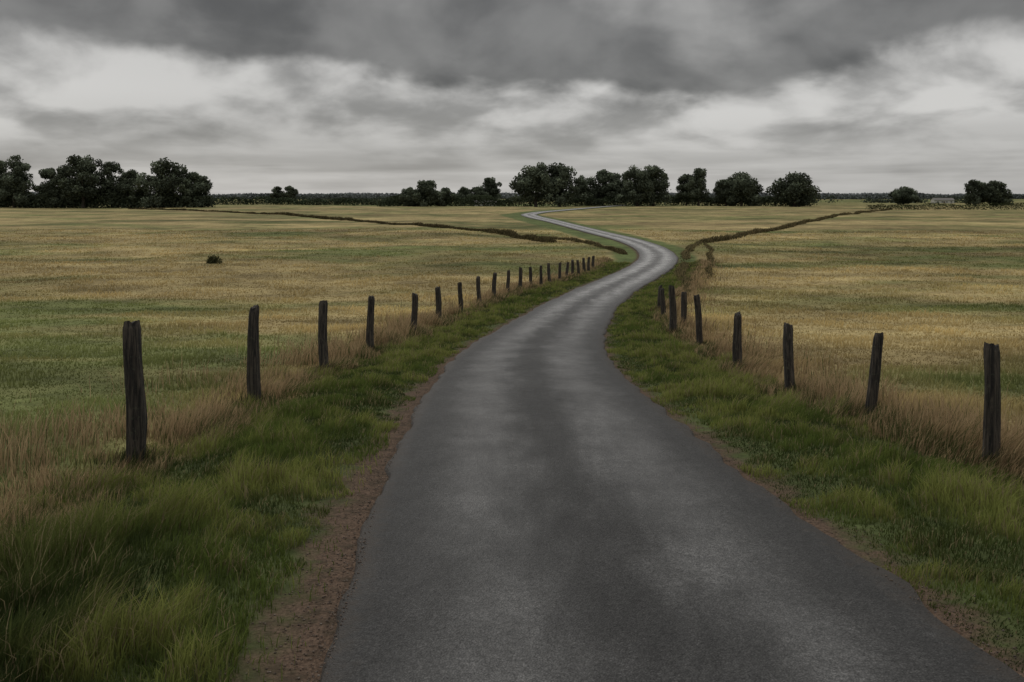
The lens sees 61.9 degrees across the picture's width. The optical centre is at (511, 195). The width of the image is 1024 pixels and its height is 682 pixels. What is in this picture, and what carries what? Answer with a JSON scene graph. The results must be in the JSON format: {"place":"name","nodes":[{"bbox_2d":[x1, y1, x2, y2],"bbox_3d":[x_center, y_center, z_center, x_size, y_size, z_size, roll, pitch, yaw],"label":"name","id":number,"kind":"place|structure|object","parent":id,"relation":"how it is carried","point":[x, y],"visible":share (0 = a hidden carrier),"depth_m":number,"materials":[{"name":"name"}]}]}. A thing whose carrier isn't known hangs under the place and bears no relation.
{"place":"outdoors","nodes":[
{"label":"outdoors","id":0,"kind":"place"},
{"bbox_2d":[0,199,1023,681],"bbox_3d":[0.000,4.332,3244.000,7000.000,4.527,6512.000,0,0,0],"label":"ground","id":1,"kind":"structure","parent":0,"point":[682,221],"depth_m":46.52,"materials":[{"name":"plant"}]},
{"bbox_2d":[0,163,10,187],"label":"broadleaf tree","id":2,"kind":"object","parent":1,"relation":"on","point":[1,172],"visible":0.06,"depth_m":438.45,"materials":[{"name":"green plant"}]},
{"bbox_2d":[0,155,35,207],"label":"broadleaf tree","id":3,"kind":"object","parent":1,"relation":"on","point":[17,180],"visible":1,"depth_m":427.60,"materials":[{"name":"green plant"}]},
{"bbox_2d":[33,167,59,207],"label":"broadleaf tree","id":4,"kind":"object","parent":1,"relation":"on","point":[42,187],"visible":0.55,"depth_m":432.79,"materials":[{"name":"green plant"}]},
{"bbox_2d":[45,164,78,206],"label":"broadleaf tree","id":5,"kind":"object","parent":1,"relation":"on","point":[56,193],"visible":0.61,"depth_m":426.83,"materials":[{"name":"green plant"}]},
{"bbox_2d":[56,154,110,207],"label":"broadleaf tree","id":6,"kind":"object","parent":1,"relation":"on","point":[83,181],"visible":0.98,"depth_m":422.70,"materials":[{"name":"green plant"}]},
{"bbox_2d":[0,189,215,207],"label":"hedgerow","id":7,"kind":"object","parent":1,"relation":"on","point":[102,201],"visible":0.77,"depth_m":427.31,"materials":[{"name":"green plant"}]},
{"bbox_2d":[96,161,123,205],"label":"broadleaf tree","id":8,"kind":"object","parent":1,"relation":"on","point":[108,167],"visible":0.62,"depth_m":431.14,"materials":[{"name":"green plant"}]},
{"bbox_2d":[114,169,149,201],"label":"broadleaf tree","id":9,"kind":"object","parent":1,"relation":"on","point":[126,188],"visible":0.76,"depth_m":426.56,"materials":[{"name":"green plant"}]},
{"bbox_2d":[132,157,190,207],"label":"broadleaf tree","id":10,"kind":"object","parent":1,"relation":"on","point":[167,178],"visible":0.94,"depth_m":423.65,"materials":[{"name":"green plant"}]},
{"bbox_2d":[178,171,214,206],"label":"broadleaf tree","id":11,"kind":"object","parent":1,"relation":"on","point":[199,185],"visible":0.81,"depth_m":428.66,"materials":[{"name":"green plant"}]},
{"bbox_2d":[206,255,222,263],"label":"shrub","id":12,"kind":"object","parent":1,"relation":"on","point":[212,259],"visible":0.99,"depth_m":71.78,"materials":[{"name":"green plant"}]},
{"bbox_2d":[16,196,429,205],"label":"hedgerow","id":13,"kind":"object","parent":1,"relation":"on","point":[232,200],"visible":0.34,"depth_m":537.42,"materials":[{"name":"green plant"}]},
{"bbox_2d":[269,186,285,202],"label":"broadleaf tree","id":14,"kind":"object","parent":1,"relation":"on","point":[277,192],"visible":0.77,"depth_m":598.23,"materials":[{"name":"green plant"}]},
{"bbox_2d":[284,185,298,201],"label":"broadleaf tree","id":15,"kind":"object","parent":1,"relation":"on","point":[292,192],"visible":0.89,"depth_m":601.95,"materials":[{"name":"green plant"}]},
{"bbox_2d":[129,208,556,242],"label":"ditch grass","id":16,"kind":"structure","parent":1,"relation":"on","point":[511,233],"depth_m":164.41,"materials":[{"name":"plant"}]},
{"bbox_2d":[122,255,594,463],"bbox_3d":[-0.271,3.768,38.463,3.171,4.864,59.203,0,0,10],"label":"wooden fence","id":17,"kind":"object","parent":1,"relation":"on","point":[136,421],"visible":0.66,"depth_m":12.91,"materials":[{"name":"brown wood"}]},
{"bbox_2d":[399,187,413,205],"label":"broadleaf tree","id":18,"kind":"object","parent":1,"relation":"on","point":[404,197],"visible":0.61,"depth_m":472.22,"materials":[{"name":"green plant"}]},
{"bbox_2d":[406,180,444,206],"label":"broadleaf tree","id":19,"kind":"object","parent":1,"relation":"on","point":[424,193],"visible":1,"depth_m":466.09,"materials":[{"name":"green plant"}]},
{"bbox_2d":[437,187,456,205],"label":"broadleaf tree","id":20,"kind":"object","parent":1,"relation":"on","point":[446,191],"visible":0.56,"depth_m":475.47,"materials":[{"name":"green plant"}]},
{"bbox_2d":[456,186,472,204],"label":"broadleaf tree","id":21,"kind":"object","parent":1,"relation":"on","point":[463,192],"visible":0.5,"depth_m":517.65,"materials":[{"name":"green plant"}]},
{"bbox_2d":[467,186,488,202],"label":"broadleaf tree","id":22,"kind":"object","parent":1,"relation":"on","point":[476,190],"visible":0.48,"depth_m":512.20,"materials":[{"name":"green plant"}]},
{"bbox_2d":[478,177,502,201],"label":"broadleaf tree","id":23,"kind":"object","parent":1,"relation":"on","point":[490,186],"visible":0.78,"depth_m":517.86,"materials":[{"name":"green plant"}]},
{"bbox_2d":[0,260,1023,681],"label":"verge grass","id":24,"kind":"structure","parent":1,"relation":"on","point":[92,618],"depth_m":7.26,"materials":[{"name":"green plant"}]},
{"bbox_2d":[0,256,1023,550],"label":"dry grass","id":25,"kind":"structure","parent":1,"relation":"on","point":[940,430],"depth_m":11.45,"materials":[{"name":"plant"}]},
{"bbox_2d":[27,193,1023,198],"bbox_3d":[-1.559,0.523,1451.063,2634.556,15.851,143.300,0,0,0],"label":"distant treeline","id":26,"kind":"object","parent":1,"relation":"on","point":[873,196],"visible":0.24,"depth_m":1418.24,"materials":[{"name":"green plant"}]},
{"bbox_2d":[31,191,1022,196],"bbox_3d":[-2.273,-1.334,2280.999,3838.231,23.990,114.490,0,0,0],"label":"distant treeline","id":27,"kind":"object","parent":1,"relation":"on","point":[512,194],"visible":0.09,"depth_m":2261.55,"materials":[{"name":"green plant"}]},
{"bbox_2d":[509,162,559,206],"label":"broadleaf tree","id":28,"kind":"object","parent":1,"relation":"on","point":[528,181],"visible":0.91,"depth_m":457.76,"materials":[{"name":"green plant"}]},
{"bbox_2d":[536,162,587,206],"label":"broadleaf tree","id":29,"kind":"object","parent":1,"relation":"on","point":[561,175],"visible":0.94,"depth_m":459.69,"materials":[{"name":"green plant"}]},
{"bbox_2d":[135,368,1021,681],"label":"gravel","id":30,"kind":"structure","parent":1,"relation":"on","point":[365,558],"depth_m":5.67,"materials":[{"name":"brown gravel"}]},
{"bbox_2d":[574,175,593,204],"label":"broadleaf tree","id":31,"kind":"object","parent":1,"relation":"on","point":[584,187],"visible":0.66,"depth_m":487.43,"materials":[{"name":"green plant"}]},
{"bbox_2d":[374,194,817,206],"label":"hedgerow","id":32,"kind":"object","parent":1,"relation":"on","point":[505,202],"visible":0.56,"depth_m":484.53,"materials":[{"name":"green plant"}]},
{"bbox_2d":[586,169,621,205],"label":"broadleaf tree","id":33,"kind":"object","parent":1,"relation":"on","point":[603,177],"visible":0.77,"depth_m":495.75,"materials":[{"name":"green plant"}]},
{"bbox_2d":[604,172,624,204],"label":"broadleaf tree","id":34,"kind":"object","parent":1,"relation":"on","point":[617,176],"visible":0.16,"depth_m":502.70,"materials":[{"name":"green plant"}]},
{"bbox_2d":[244,195,987,202],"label":"hedgerow","id":35,"kind":"object","parent":1,"relation":"on","point":[955,198],"visible":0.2,"depth_m":716.73,"materials":[{"name":"green plant"}]},
{"bbox_2d":[615,164,657,205],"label":"broadleaf tree","id":36,"kind":"object","parent":1,"relation":"on","point":[631,191],"visible":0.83,"depth_m":466.08,"materials":[{"name":"green plant"}]},
{"bbox_2d":[634,165,671,205],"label":"broadleaf tree","id":37,"kind":"object","parent":1,"relation":"on","point":[658,176],"visible":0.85,"depth_m":464.93,"materials":[{"name":"green plant"}]},
{"bbox_2d":[675,174,692,205],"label":"broadleaf tree","id":38,"kind":"object","parent":1,"relation":"on","point":[683,180],"visible":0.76,"depth_m":482.44,"materials":[{"name":"green plant"}]},
{"bbox_2d":[666,241,702,296],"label":"ditch grass","id":39,"kind":"structure","parent":1,"relation":"on","point":[679,271],"depth_m":67.13,"materials":[{"name":"plant"}]},
{"bbox_2d":[683,168,709,205],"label":"broadleaf tree","id":40,"kind":"object","parent":1,"relation":"on","point":[695,186],"visible":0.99,"depth_m":477.62,"materials":[{"name":"green plant"}]},
{"bbox_2d":[711,177,735,205],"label":"broadleaf tree","id":41,"kind":"object","parent":1,"relation":"on","point":[720,193],"visible":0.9,"depth_m":479.37,"materials":[{"name":"green plant"}]},
{"bbox_2d":[720,171,764,205],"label":"broadleaf tree","id":42,"kind":"object","parent":1,"relation":"on","point":[746,189],"visible":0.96,"depth_m":472.72,"materials":[{"name":"green plant"}]},
{"bbox_2d":[765,171,821,206],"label":"broadleaf tree","id":43,"kind":"object","parent":1,"relation":"on","point":[794,189],"visible":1,"depth_m":465.90,"materials":[{"name":"green plant"}]},
{"bbox_2d":[699,208,892,242],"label":"ditch grass","id":44,"kind":"structure","parent":1,"relation":"on","point":[727,237],"depth_m":148.42,"materials":[{"name":"plant"}]},
{"bbox_2d":[657,285,1000,463],"bbox_3d":[5.323,3.456,23.081,1.098,3.786,28.152,0,0,3],"label":"wooden fence","id":45,"kind":"object","parent":1,"relation":"on","point":[992,414],"visible":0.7,"depth_m":11.84,"materials":[{"name":"brown wood"}]},
{"bbox_2d":[888,186,919,203],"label":"broadleaf tree","id":46,"kind":"object","parent":1,"relation":"on","point":[904,195],"visible":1,"depth_m":556.34,"materials":[{"name":"green plant"}]},
{"bbox_2d":[931,198,953,202],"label":"walls","id":47,"kind":"structure","parent":1,"relation":"on","point":[935,201],"depth_m":687.00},
{"bbox_2d":[930,198,953,199],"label":"roof","id":48,"kind":"structure","parent":47,"relation":"on","point":[942,198],"depth_m":689.03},
{"bbox_2d":[868,202,1023,209],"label":"hedgerow","id":49,"kind":"object","parent":1,"relation":"on","point":[877,206],"visible":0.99,"depth_m":359.80,"materials":[{"name":"green plant"}]},
{"bbox_2d":[963,179,991,205],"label":"broadleaf tree","id":50,"kind":"object","parent":1,"relation":"on","point":[977,193],"visible":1,"depth_m":488.49,"materials":[{"name":"green plant"}]},
{"bbox_2d":[985,180,1013,205],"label":"broadleaf tree","id":51,"kind":"object","parent":1,"relation":"on","point":[998,192],"visible":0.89,"depth_m":486.84,"materials":[{"name":"green plant"}]},
{"bbox_2d":[0,0,1023,194],"label":"sky","id":52,"kind":"structure","parent":0,"point":[254,96],"materials":[{"name":"grey"}]},
{"bbox_2d":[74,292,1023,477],"bbox_3d":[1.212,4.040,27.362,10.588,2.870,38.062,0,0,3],"label":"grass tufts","id":53,"kind":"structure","parent":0,"point":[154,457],"depth_m":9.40,"materials":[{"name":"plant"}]},
{"bbox_2d":[539,236,627,254],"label":"ditch grass","id":54,"kind":"structure","parent":0,"point":[610,248],"depth_m":102.05,"materials":[{"name":"plant"}]},
{"bbox_2d":[319,205,1023,681],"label":"road","id":55,"kind":"structure","parent":0,"point":[561,499],"depth_m":6.07,"materials":[{"name":"grey asphalt"}]},
{"bbox_2d":[703,242,715,276],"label":"ditch grass","id":56,"kind":"structure","parent":0,"point":[709,255],"depth_m":78.44,"materials":[{"name":"plant"}]}
]}

